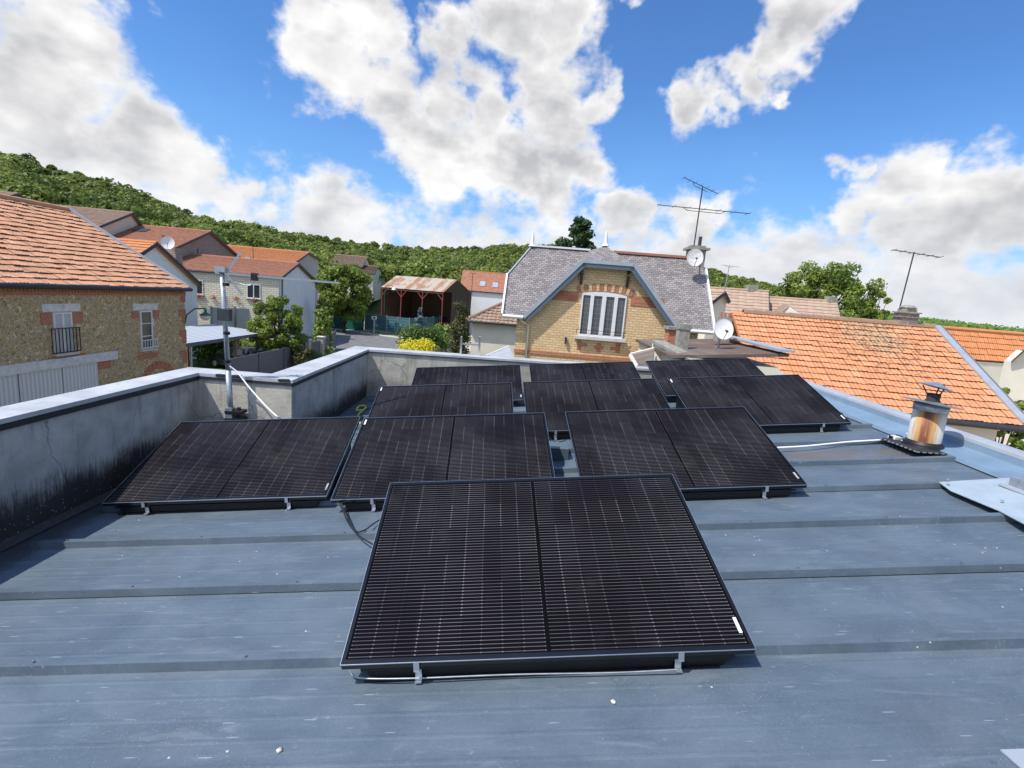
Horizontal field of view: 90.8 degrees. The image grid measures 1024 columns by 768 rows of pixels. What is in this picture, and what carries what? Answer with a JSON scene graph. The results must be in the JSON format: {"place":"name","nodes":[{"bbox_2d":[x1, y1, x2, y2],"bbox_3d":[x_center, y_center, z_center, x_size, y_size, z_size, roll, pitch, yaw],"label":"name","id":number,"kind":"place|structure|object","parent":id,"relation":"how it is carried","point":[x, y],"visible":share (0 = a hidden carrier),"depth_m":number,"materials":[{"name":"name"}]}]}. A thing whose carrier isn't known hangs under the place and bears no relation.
{"place":"outdoors","nodes":[
{"label":"outdoors","id":0,"kind":"place"},
{"bbox_2d":[0,194,192,406],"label":"stone house","id":1,"kind":"structure","parent":0,"point":[85,303],"depth_m":18.14,"materials":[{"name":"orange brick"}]},
{"bbox_2d":[0,375,19,406],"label":"garage door","id":2,"kind":"structure","parent":1,"relation":"in","point":[9,392],"depth_m":15.07,"materials":[{"name":"white metal"}]},
{"bbox_2d":[17,368,62,402],"bbox_3d":[-15.086,0.796,16.249,0.050,2.500,1.450,5,10,0],"label":"garage door","id":3,"kind":"structure","parent":1,"relation":"in","point":[45,383],"depth_m":16.04,"materials":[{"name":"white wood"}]},
{"bbox_2d":[41,303,80,356],"bbox_3d":[-14.834,-1.803,16.738,0.140,1.700,1.400,5,10,0],"label":"window","id":4,"kind":"structure","parent":1,"relation":"in","point":[61,318],"depth_m":16.69,"materials":[{"name":"white paint"}]},
{"bbox_2d":[61,362,98,393],"bbox_3d":[-15.066,0.548,17.697,0.050,2.500,1.410,5,10,0],"label":"garage door","id":5,"kind":"structure","parent":1,"relation":"in","point":[84,376],"depth_m":17.50,"materials":[{"name":"white metal"}]},
{"bbox_2d":[132,303,157,351],"bbox_3d":[-14.794,-2.300,20.492,0.140,1.910,1.370,5,10,0],"label":"window","id":6,"kind":"structure","parent":1,"relation":"in","point":[145,317],"depth_m":20.48,"materials":[{"name":"white paint"}]},
{"bbox_2d":[185,308,211,322],"bbox_3d":[-14.326,-3.120,23.095,1.098,0.768,0.530,3,10,-11],"label":"wall lamp","id":7,"kind":"object","parent":1,"relation":"attached to","point":[204,315],"visible":1,"depth_m":23.00,"materials":[{"name":"green metal"}]},
{"bbox_2d":[117,238,202,359],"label":"rendered house","id":8,"kind":"structure","parent":0,"point":[156,252],"depth_m":32.19,"materials":[{"name":"paint"}]},
{"bbox_2d":[162,235,182,264],"bbox_3d":[-22.448,-8.041,33.138,1.312,3.305,0.830,5,10,0],"label":"brick stack","id":9,"kind":"object","parent":8,"relation":"on","point":[176,254],"visible":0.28,"depth_m":32.84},
{"bbox_2d":[161,236,174,248],"bbox_3d":[-21.905,-8.950,32.340,0.618,1.016,0.830,8,10,19],"label":"satellite dish","id":10,"kind":"object","parent":9,"relation":"attached to","point":[167,242],"visible":1,"depth_m":32.28,"materials":[{"name":"white paint"}]},
{"bbox_2d":[335,328,397,336],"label":"pavement","id":11,"kind":"structure","parent":0,"point":[368,332],"depth_m":64.57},
{"bbox_2d":[308,329,469,353],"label":"road","id":12,"kind":"structure","parent":0,"point":[346,340],"depth_m":55.03,"materials":[{"name":"asphalt"}]},
{"bbox_2d":[333,328,469,350],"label":"kerb","id":13,"kind":"structure","parent":12,"relation":"on","point":[369,333],"depth_m":63.14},
{"bbox_2d":[395,323,453,352],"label":"juniper shrub","id":14,"kind":"object","parent":12,"relation":"on","point":[434,335],"visible":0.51,"depth_m":42.97,"materials":[{"name":"green plant"}]},
{"bbox_2d":[435,322,451,349],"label":"round shrub","id":15,"kind":"object","parent":12,"relation":"on","point":[445,329],"visible":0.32,"depth_m":48.11,"materials":[{"name":"green plant"}]},
{"bbox_2d":[380,276,470,330],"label":"open barn","id":16,"kind":"structure","parent":0,"point":[431,297],"depth_m":75.78,"materials":[{"name":"brown wood"}]},
{"bbox_2d":[0,0,1023,328],"label":"sky","id":17,"kind":"structure","parent":0,"point":[858,132],"materials":[{"name":"blue"}]},
{"bbox_2d":[189,282,991,369],"bbox_3d":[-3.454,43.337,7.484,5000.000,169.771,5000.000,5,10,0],"label":"ground","id":18,"kind":"structure","parent":0,"point":[374,308],"depth_m":98.28,"materials":[{"name":"green plant"}]},
{"bbox_2d":[0,191,26,198],"bbox_3d":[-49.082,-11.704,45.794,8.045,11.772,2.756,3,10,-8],"label":"grey gable house","id":19,"kind":"structure","parent":18,"relation":"on","point":[15,194],"depth_m":45.51,"materials":[{"name":"brown tile"}]},
{"bbox_2d":[60,205,141,234],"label":"brown roof house","id":20,"kind":"structure","parent":18,"relation":"on","point":[112,222],"depth_m":46.59,"materials":[{"name":"tile"}]},
{"bbox_2d":[113,224,239,256],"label":"brick barn","id":21,"kind":"structure","parent":18,"relation":"on","point":[187,241],"depth_m":48.29,"materials":[{"name":"red tile"}]},
{"bbox_2d":[189,340,240,366],"bbox_3d":[-19.220,-2.133,33.047,3.311,1.999,2.438,5,10,0],"label":"garden bush","id":22,"kind":"object","parent":18,"relation":"on","point":[204,352],"visible":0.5,"depth_m":32.39,"materials":[{"name":"green plant"}]},
{"bbox_2d":[185,324,266,366],"bbox_3d":[-18.091,-1.758,29.243,3.646,2.700,8.906,5,10,0],"label":"carport","id":23,"kind":"object","parent":18,"relation":"on","point":[204,334],"visible":0.43,"depth_m":29.93,"materials":[{"name":"white metal"}]},
{"bbox_2d":[217,338,254,345],"bbox_3d":[-20.862,-3.089,38.900,3.901,1.648,2.745,5,10,0],"label":"garden bush","id":24,"kind":"object","parent":18,"relation":"on","point":[246,340],"visible":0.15,"depth_m":38.30,"materials":[{"name":"green plant"}]},
{"bbox_2d":[207,346,267,367],"bbox_3d":[-17.577,-1.704,32.748,4.231,1.505,1.784,8,10,19],"label":"parked car","id":25,"kind":"object","parent":18,"relation":"on","point":[218,357],"visible":0.36,"depth_m":32.18,"materials":[{"name":"paint"}]},
{"bbox_2d":[183,253,318,339],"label":"cream house","id":26,"kind":"structure","parent":18,"relation":"on","point":[200,267],"depth_m":44.13,"materials":[{"name":"red tile"}]},
{"bbox_2d":[197,280,203,295],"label":"window","id":27,"kind":"structure","parent":26,"relation":"in","point":[199,289],"depth_m":42.98,"materials":[{"name":"white paint"}]},
{"bbox_2d":[210,306,293,330],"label":"garden fence","id":28,"kind":"object","parent":26,"relation":"attached to","point":[240,317],"visible":0.25,"depth_m":43.23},
{"bbox_2d":[245,284,261,299],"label":"window","id":29,"kind":"structure","parent":26,"relation":"in","point":[253,291],"depth_m":43.61,"materials":[{"name":"white paint"}]},
{"bbox_2d":[237,342,277,349],"bbox_3d":[-17.809,-2.276,36.066,3.636,1.484,2.703,5,10,0],"label":"garden bush","id":30,"kind":"object","parent":18,"relation":"on","point":[251,344],"visible":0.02,"depth_m":35.80,"materials":[{"name":"green plant"}]},
{"bbox_2d":[230,343,304,373],"bbox_3d":[-14.645,-1.262,30.729,0.087,1.760,8.693,5,10,3],"label":"panel fence","id":31,"kind":"object","parent":18,"relation":"on","point":[273,361],"visible":0.45,"depth_m":30.04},
{"bbox_2d":[228,245,320,321],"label":"orange roof house","id":32,"kind":"structure","parent":18,"relation":"on","point":[308,261],"depth_m":63.01,"materials":[{"name":"tile"}]},
{"bbox_2d":[246,295,308,351],"bbox_3d":[-15.402,-3.395,33.474,3.761,5.010,4.008,5,10,0],"label":"garden tree","id":33,"kind":"object","parent":18,"relation":"on","point":[271,308],"visible":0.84,"depth_m":32.82,"materials":[{"name":"green plant"}]},
{"bbox_2d":[290,345,312,366],"bbox_3d":[-13.788,-1.635,33.044,1.418,1.858,1.032,5,10,0],"label":"garden bush","id":34,"kind":"object","parent":18,"relation":"on","point":[300,355],"visible":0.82,"depth_m":32.79,"materials":[{"name":"green plant"}]},
{"bbox_2d":[303,339,311,349],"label":"gate pillar","id":35,"kind":"structure","parent":18,"relation":"on","point":[308,343],"depth_m":34.91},
{"bbox_2d":[311,340,319,357],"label":"street gate","id":36,"kind":"structure","parent":35,"relation":"attached to","point":[315,345],"depth_m":36.61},
{"bbox_2d":[303,349,324,359],"bbox_3d":[-14.846,-1.913,35.278,3.496,1.505,2.440,5,10,0],"label":"garden bush","id":37,"kind":"object","parent":18,"relation":"on","point":[316,356],"visible":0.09,"depth_m":35.22,"materials":[{"name":"green plant"}]},
{"bbox_2d":[316,336,325,357],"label":"gate pillar","id":38,"kind":"structure","parent":18,"relation":"on","point":[322,342],"depth_m":37.39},
{"bbox_2d":[311,306,334,349],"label":"young tree","id":39,"kind":"object","parent":18,"relation":"on","point":[323,324],"visible":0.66,"depth_m":41.63,"materials":[{"name":"green plant"}]},
{"bbox_2d":[312,340,335,355],"bbox_3d":[-15.014,-2.509,38.335,3.071,1.600,2.076,5,10,0],"label":"garden bush","id":40,"kind":"object","parent":18,"relation":"on","point":[326,351],"visible":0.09,"depth_m":38.46,"materials":[{"name":"green plant"}]},
{"bbox_2d":[315,297,334,315],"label":"young tree","id":41,"kind":"object","parent":18,"relation":"on","point":[321,302],"visible":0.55,"depth_m":53.70,"materials":[{"name":"green plant"}]},
{"bbox_2d":[325,330,335,349],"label":"panel fence","id":42,"kind":"object","parent":18,"relation":"on","point":[327,338],"visible":0.36,"depth_m":44.37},
{"bbox_2d":[314,262,375,332],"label":"broadleaf tree","id":43,"kind":"object","parent":18,"relation":"on","point":[344,304],"visible":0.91,"depth_m":60.37,"materials":[{"name":"green plant"}]},
{"bbox_2d":[330,314,363,330],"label":"green gate","id":44,"kind":"structure","parent":18,"relation":"on","point":[352,325],"depth_m":66.27,"materials":[{"name":"metal"}]},
{"bbox_2d":[329,254,370,294],"bbox_3d":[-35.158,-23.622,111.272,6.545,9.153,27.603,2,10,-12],"label":"hillside house","id":45,"kind":"structure","parent":18,"relation":"on","point":[361,261],"depth_m":104.45,"materials":[{"name":"brown tile"}]},
{"bbox_2d":[361,265,384,301],"bbox_3d":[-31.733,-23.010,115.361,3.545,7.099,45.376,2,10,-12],"label":"timbered cottage","id":46,"kind":"structure","parent":18,"relation":"on","point":[375,286],"depth_m":102.69,"materials":[{"name":"grey tile"}]},
{"bbox_2d":[341,328,406,337],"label":"verge grass","id":47,"kind":"structure","parent":18,"relation":"on","point":[377,332],"depth_m":64.05,"materials":[{"name":"green plant"}]},
{"bbox_2d":[384,285,395,311],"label":"street lamp","id":48,"kind":"object","parent":18,"relation":"on","point":[393,289],"visible":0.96,"depth_m":64.78,"materials":[{"name":"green metal"}]},
{"bbox_2d":[0,151,815,297],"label":"forest","id":49,"kind":"object","parent":18,"relation":"on","point":[25,175],"visible":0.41,"depth_m":179.20,"materials":[{"name":"green plant"}]},
{"bbox_2d":[408,307,425,333],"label":"blue spruce","id":50,"kind":"object","parent":18,"relation":"on","point":[421,323],"visible":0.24,"depth_m":50.59,"materials":[{"name":"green plant"}]},
{"bbox_2d":[402,254,439,277],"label":"light tree","id":51,"kind":"object","parent":18,"relation":"on","point":[425,268],"visible":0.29,"depth_m":94.66,"materials":[{"name":"green plant"}]},
{"bbox_2d":[447,300,470,353],"bbox_3d":[-3.125,-2.018,29.940,1.491,5.820,1.568,-1,11,-30],"label":"column shrub","id":52,"kind":"object","parent":18,"relation":"on","point":[461,326],"visible":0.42,"depth_m":29.50,"materials":[{"name":"green plant"}]},
{"bbox_2d":[461,270,505,332],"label":"skylight house","id":53,"kind":"structure","parent":18,"relation":"on","point":[487,288],"depth_m":78.66,"materials":[{"name":"red tile"}]},
{"bbox_2d":[465,301,516,355],"bbox_3d":[1.505,-3.086,35.657,9.085,6.200,6.285,5,10,3],"label":"hip roof bungalow","id":54,"kind":"object","parent":18,"relation":"on","point":[493,328],"visible":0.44,"depth_m":33.11,"materials":[{"name":"paint"}]},
{"bbox_2d":[487,346,513,356],"bbox_3d":[-0.679,0.426,21.098,1.163,3.898,2.578,3,10,-7],"label":"lean to","id":55,"kind":"object","parent":18,"relation":"on","point":[505,351],"visible":0.51,"depth_m":21.20,"materials":[{"name":"metal"}]},
{"bbox_2d":[0,346,1023,767],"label":"workshop building","id":56,"kind":"structure","parent":18,"relation":"on","point":[876,590],"depth_m":2.50,"materials":[{"name":"metal"}]},
{"bbox_2d":[102,416,360,514],"bbox_3d":[-2.320,0.677,4.420,1.725,0.507,1.082,-2,10,-1],"label":"solar panel","id":57,"kind":"object","parent":56,"relation":"on","point":[235,465],"visible":1,"depth_m":4.26,"materials":[{"name":"photovoltaic glass"},{"name":"dark metal"}]},
{"bbox_2d":[214,250,339,419],"bbox_3d":[-2.545,-0.397,5.547,1.228,2.000,0.232,-1,11,-30],"label":"antenna mast","id":58,"kind":"object","parent":56,"relation":"attached to","point":[224,314],"visible":0.94,"depth_m":5.28,"materials":[{"name":"metal"}]},
{"bbox_2d":[224,281,253,291],"bbox_3d":[-2.866,-0.992,5.298,0.294,0.233,0.116,-2,12,-35],"label":"aerial cable","id":59,"kind":"object","parent":58,"relation":"attached to","point":[238,283],"visible":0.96,"depth_m":5.32,"materials":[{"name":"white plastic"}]},
{"bbox_2d":[230,366,281,418],"bbox_3d":[-2.443,0.235,5.565,0.797,0.845,0.902,10,11,28],"label":"aerial cable","id":60,"kind":"object","parent":58,"relation":"attached to","point":[261,401],"visible":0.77,"depth_m":5.23,"materials":[{"name":"white plastic"}]},
{"bbox_2d":[339,502,372,544],"bbox_3d":[-1.088,0.995,3.499,0.063,0.072,0.838,-3,12,-37],"label":"panel cable","id":61,"kind":"object","parent":56,"relation":"on","point":[361,537],"visible":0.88,"depth_m":3.52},
{"bbox_2d":[341,503,379,532],"bbox_3d":[-1.070,0.966,3.685,0.254,0.041,0.512,-1,11,-30],"label":"panel cable","id":62,"kind":"object","parent":56,"relation":"on","point":[351,524],"visible":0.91,"depth_m":3.59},
{"bbox_2d":[356,405,366,423],"bbox_3d":[-2.131,0.411,7.059,0.126,0.073,1.138,2,10,-13],"label":"link cable","id":63,"kind":"object","parent":56,"relation":"on","point":[361,410],"visible":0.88,"depth_m":7.28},
{"bbox_2d":[368,382,513,417],"bbox_3d":[-0.847,0.342,6.153,1.725,0.507,1.082,-2,10,-1],"label":"solar panel","id":64,"kind":"object","parent":56,"relation":"on","point":[442,399],"visible":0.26,"depth_m":6.29,"materials":[{"name":"photovoltaic glass"},{"name":"silicon cells"},{"name":"black metal"}]},
{"bbox_2d":[331,413,554,511],"bbox_3d":[-0.530,0.636,4.352,1.725,0.507,1.082,-2,10,-1],"label":"solar panel","id":65,"kind":"object","parent":56,"relation":"on","point":[385,452],"visible":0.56,"depth_m":4.32,"materials":[{"name":"photovoltaic glass"},{"name":"dark metal"}]},
{"bbox_2d":[411,365,522,406],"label":"solar panel","id":66,"kind":"object","parent":56,"relation":"on","point":[467,374],"visible":0.41,"depth_m":8.12,"materials":[{"name":"photovoltaic glass"},{"name":"silicon cells"},{"name":"black metal"}]},
{"bbox_2d":[460,336,480,355],"bbox_3d":[-0.814,0.292,9.255,0.364,2.382,0.375,5,10,0],"label":"ladder","id":67,"kind":"object","parent":56,"relation":"on","point":[478,345],"visible":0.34,"depth_m":8.93,"materials":[{"name":"metal"}]},
{"bbox_2d":[349,669,679,679],"bbox_3d":[-0.001,1.219,2.133,1.400,0.168,0.069,5,10,0],"label":"panel cable","id":68,"kind":"object","parent":56,"relation":"on","point":[354,676],"visible":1,"depth_m":2.12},
{"bbox_2d":[340,474,755,683],"bbox_3d":[0.140,0.911,2.597,1.725,0.507,1.082,-2,10,-1],"label":"solar panel","id":69,"kind":"object","parent":56,"relation":"on","point":[617,573],"visible":0.97,"depth_m":2.40,"materials":[{"name":"photovoltaic glass"},{"name":"silicon cells"},{"name":"black metal"}]},
{"bbox_2d":[549,441,568,459],"bbox_3d":[0.465,0.675,5.077,0.180,0.120,0.230,5,10,0],"label":"ballast block","id":70,"kind":"object","parent":56,"relation":"on","point":[559,450],"depth_m":4.97,"materials":[{"name":"concrete"}]},
{"bbox_2d":[529,361,640,381],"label":"solar panel","id":71,"kind":"object","parent":56,"relation":"on","point":[582,371],"visible":0.27,"depth_m":8.13,"materials":[{"name":"black glass"}]},
{"bbox_2d":[523,378,670,439],"bbox_3d":[1.024,0.287,6.154,1.725,0.507,1.082,-2,10,-1],"label":"solar panel","id":72,"kind":"object","parent":56,"relation":"on","point":[554,401],"visible":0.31,"depth_m":6.25,"materials":[{"name":"photovoltaic glass"},{"name":"silicon cells"},{"name":"black metal"}]},
{"bbox_2d":[565,406,807,500],"bbox_3d":[1.387,0.578,4.360,1.725,0.507,1.082,-2,10,-1],"label":"solar panel","id":73,"kind":"object","parent":56,"relation":"on","point":[716,453],"visible":0.72,"depth_m":4.27,"materials":[{"name":"photovoltaic glass"},{"name":"silicon cells"},{"name":"black metal"}]},
{"bbox_2d":[645,358,764,402],"bbox_3d":[3.100,-0.073,7.924,1.725,0.507,1.082,-2,10,-1],"label":"solar panel","id":74,"kind":"object","parent":56,"relation":"on","point":[662,371],"visible":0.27,"depth_m":8.10,"materials":[{"name":"photovoltaic glass"},{"name":"silicon cells"},{"name":"black metal"}]},
{"bbox_2d":[668,374,851,433],"bbox_3d":[2.915,0.235,6.129,1.725,0.507,1.082,-2,10,-1],"label":"solar panel","id":75,"kind":"object","parent":56,"relation":"on","point":[783,404],"visible":0.76,"depth_m":6.10,"materials":[{"name":"photovoltaic glass"},{"name":"silicon cells"},{"name":"black metal"}]},
{"bbox_2d":[777,439,885,448],"bbox_3d":[3.208,0.603,5.094,1.284,0.149,0.049,3,10,-10],"label":"power cable","id":76,"kind":"object","parent":56,"relation":"on","point":[831,443],"visible":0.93,"depth_m":5.09,"materials":[{"name":"white plastic"}]},
{"bbox_2d":[888,434,902,443],"bbox_3d":[3.925,0.566,5.178,0.124,0.080,0.075,2,10,-17],"label":"junction box","id":77,"kind":"object","parent":56,"relation":"on","point":[897,437],"visible":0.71,"depth_m":5.15,"materials":[{"name":"white plastic"}]},
{"bbox_2d":[880,382,963,455],"bbox_3d":[4.048,0.317,4.889,0.535,0.680,0.510,5,10,0],"label":"flue pipe","id":78,"kind":"object","parent":56,"relation":"on","point":[928,421],"visible":0.92,"depth_m":4.82,"materials":[{"name":"silver metal"}]},
{"bbox_2d":[939,476,1023,523],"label":"zinc cover","id":79,"kind":"object","parent":56,"relation":"on","point":[1005,496],"visible":1,"depth_m":3.75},
{"bbox_2d":[1000,749,1023,767],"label":"zinc offcut","id":80,"kind":"object","parent":56,"relation":"on","point":[1015,756],"visible":1,"depth_m":1.66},
{"bbox_2d":[554,215,597,249],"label":"pine tree","id":81,"kind":"object","parent":18,"relation":"on","point":[580,233],"visible":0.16,"depth_m":45.43,"materials":[{"name":"green plant"}]},
{"bbox_2d":[652,340,701,360],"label":"party wall","id":82,"kind":"structure","parent":18,"relation":"on","point":[664,345],"depth_m":12.48,"materials":[{"name":"paint"}]},
{"bbox_2d":[629,333,794,374],"bbox_3d":[4.421,1.397,13.403,3.364,5.400,6.043,5,10,5],"label":"annex","id":83,"kind":"object","parent":18,"relation":"on","point":[697,348],"visible":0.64,"depth_m":11.90,"materials":[{"name":"concrete"}]},
{"bbox_2d":[663,325,675,344],"bbox_3d":[4.167,-0.673,13.304,0.440,1.680,0.440,5,10,0],"label":"brick stub","id":84,"kind":"object","parent":83,"relation":"on","point":[670,334],"visible":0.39,"depth_m":13.05,"materials":[{"name":"brick"}]},
{"bbox_2d":[674,323,691,348],"bbox_3d":[4.162,-0.537,12.581,0.300,1.912,0.300,5,10,0],"label":"chimney","id":85,"kind":"object","parent":83,"relation":"on","point":[682,337],"visible":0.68,"depth_m":12.35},
{"bbox_2d":[713,312,732,341],"bbox_3d":[5.604,-1.513,13.405,0.320,0.760,0.300,5,10,0],"label":"chimney","id":86,"kind":"object","parent":83,"relation":"on","point":[715,338],"visible":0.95,"depth_m":13.32,"materials":[{"name":"stone"}]},
{"bbox_2d":[714,318,733,348],"bbox_3d":[5.131,-1.173,12.204,0.384,0.808,0.401,-2,12,-34],"label":"satellite dish","id":87,"kind":"object","parent":83,"relation":"on","point":[723,328],"visible":0.98,"depth_m":12.24,"materials":[{"name":"white paint"}]},
{"bbox_2d":[778,260,887,318],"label":"walnut tree","id":88,"kind":"object","parent":18,"relation":"on","point":[850,290],"visible":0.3,"depth_m":49.82,"materials":[{"name":"green plant"}]},
{"bbox_2d":[860,290,892,319],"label":"walnut tree","id":89,"kind":"object","parent":18,"relation":"on","point":[884,314],"visible":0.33,"depth_m":49.52,"materials":[{"name":"green plant"}]},
{"bbox_2d":[873,310,1023,331],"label":"vineyard","id":90,"kind":"object","parent":18,"relation":"on","point":[958,323],"visible":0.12,"depth_m":230.34,"materials":[{"name":"green plant"}]},
{"bbox_2d":[501,230,714,362],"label":"yellow brick house","id":91,"kind":"structure","parent":0,"point":[604,303],"depth_m":16.38,"materials":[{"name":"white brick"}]},
{"bbox_2d":[574,292,626,342],"bbox_3d":[2.893,-2.163,16.171,1.640,1.535,0.188,5,10,2],"label":"window","id":92,"kind":"structure","parent":91,"relation":"in","point":[602,314],"depth_m":16.21,"materials":[{"name":"white paint"}]},
{"bbox_2d":[687,248,702,265],"bbox_3d":[6.210,-4.232,16.930,0.465,0.593,0.927,13,13,40],"label":"satellite dish","id":93,"kind":"object","parent":91,"relation":"attached to","point":[694,256],"visible":1,"depth_m":16.84,"materials":[{"name":"metal"}]},
{"bbox_2d":[657,176,750,244],"bbox_3d":[6.651,-5.958,17.557,3.242,2.238,0.600,5,10,0],"label":"tv antenna","id":94,"kind":"object","parent":91,"relation":"on","point":[699,211],"visible":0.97,"depth_m":17.53,"materials":[{"name":"metal"}]},
{"bbox_2d":[697,290,730,338],"bbox_3d":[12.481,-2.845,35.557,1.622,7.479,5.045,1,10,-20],"label":"cream house","id":95,"kind":"structure","parent":0,"point":[720,299],"depth_m":33.11,"materials":[{"name":"paint"}]},
{"bbox_2d":[724,265,737,291],"bbox_3d":[13.780,-6.665,32.150,1.100,1.758,0.065,6,10,9],"label":"roof antenna","id":96,"kind":"object","parent":95,"relation":"on","point":[727,273],"visible":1,"depth_m":32.06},
{"bbox_2d":[729,305,1023,440],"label":"orange roof house","id":97,"kind":"structure","parent":0,"point":[890,363],"depth_m":14.87,"materials":[{"name":"tile"}]},
{"bbox_2d":[891,249,943,306],"bbox_3d":[14.156,-3.494,17.976,1.493,2.454,0.560,7,10,15],"label":"tv antenna","id":98,"kind":"object","parent":97,"relation":"on","point":[910,268],"visible":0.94,"depth_m":17.88,"materials":[{"name":"metal"}]},
{"label":"courtyard","id":99,"kind":"structure","parent":0,"visible":0},
{"bbox_2d":[710,285,769,316],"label":"tan roof house","id":100,"kind":"structure","parent":99,"relation":"on","point":[751,297],"depth_m":36.57,"materials":[{"name":"beige tile"}]},
{"bbox_2d":[770,296,841,316],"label":"long tan house","id":101,"kind":"structure","parent":99,"relation":"on","point":[828,305],"depth_m":36.66,"materials":[{"name":"beige tile"}]},
{"bbox_2d":[774,304,799,313],"bbox_3d":[19.137,-4.968,35.149,1.524,1.304,2.868,8,10,19],"label":"dormer","id":102,"kind":"object","parent":101,"relation":"on","point":[785,308],"visible":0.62,"depth_m":34.06,"materials":[{"name":"white tile"}]},
{"bbox_2d":[944,326,1023,383],"bbox_3d":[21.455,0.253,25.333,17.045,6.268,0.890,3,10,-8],"label":"orange house","id":103,"kind":"structure","parent":99,"relation":"on","point":[989,351],"depth_m":25.20,"materials":[{"name":"bright orange tile"},{"name":"pale plaster"}]},
{"bbox_2d":[995,387,1023,450],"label":"fruit tree","id":104,"kind":"object","parent":99,"relation":"on","point":[1015,440],"visible":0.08,"depth_m":14.20,"materials":[{"name":"green plant"}]},
{"bbox_2d":[996,350,1023,444],"bbox_3d":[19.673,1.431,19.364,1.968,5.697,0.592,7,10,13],"label":"rendered extension","id":105,"kind":"object","parent":99,"relation":"on","point":[1012,376],"visible":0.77,"depth_m":19.27,"materials":[{"name":"white paint"}]},
{"label":"street","id":106,"kind":"structure","parent":0,"visible":0},
{"bbox_2d":[395,337,442,351],"bbox_3d":[-7.311,-2.547,39.660,3.833,2.438,3.055,5,10,0],"label":"yellow shrub","id":107,"kind":"object","parent":106,"relation":"on","point":[427,345],"visible":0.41,"depth_m":39.01,"materials":[{"name":"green plant"}]},
{"bbox_2d":[433,347,446,352],"bbox_3d":[-5.104,-1.489,35.444,1.418,2.100,0.085,13,13,39],"label":"picket fence","id":108,"kind":"object","parent":106,"relation":"on","point":[439,350],"visible":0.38,"depth_m":35.36,"materials":[{"name":"metal"}]},
{"label":"yard","id":109,"kind":"structure","parent":0,"visible":0},
{"bbox_2d":[364,313,445,334],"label":"screen fence","id":110,"kind":"object","parent":109,"relation":"on","point":[387,324],"visible":0.54,"depth_m":65.46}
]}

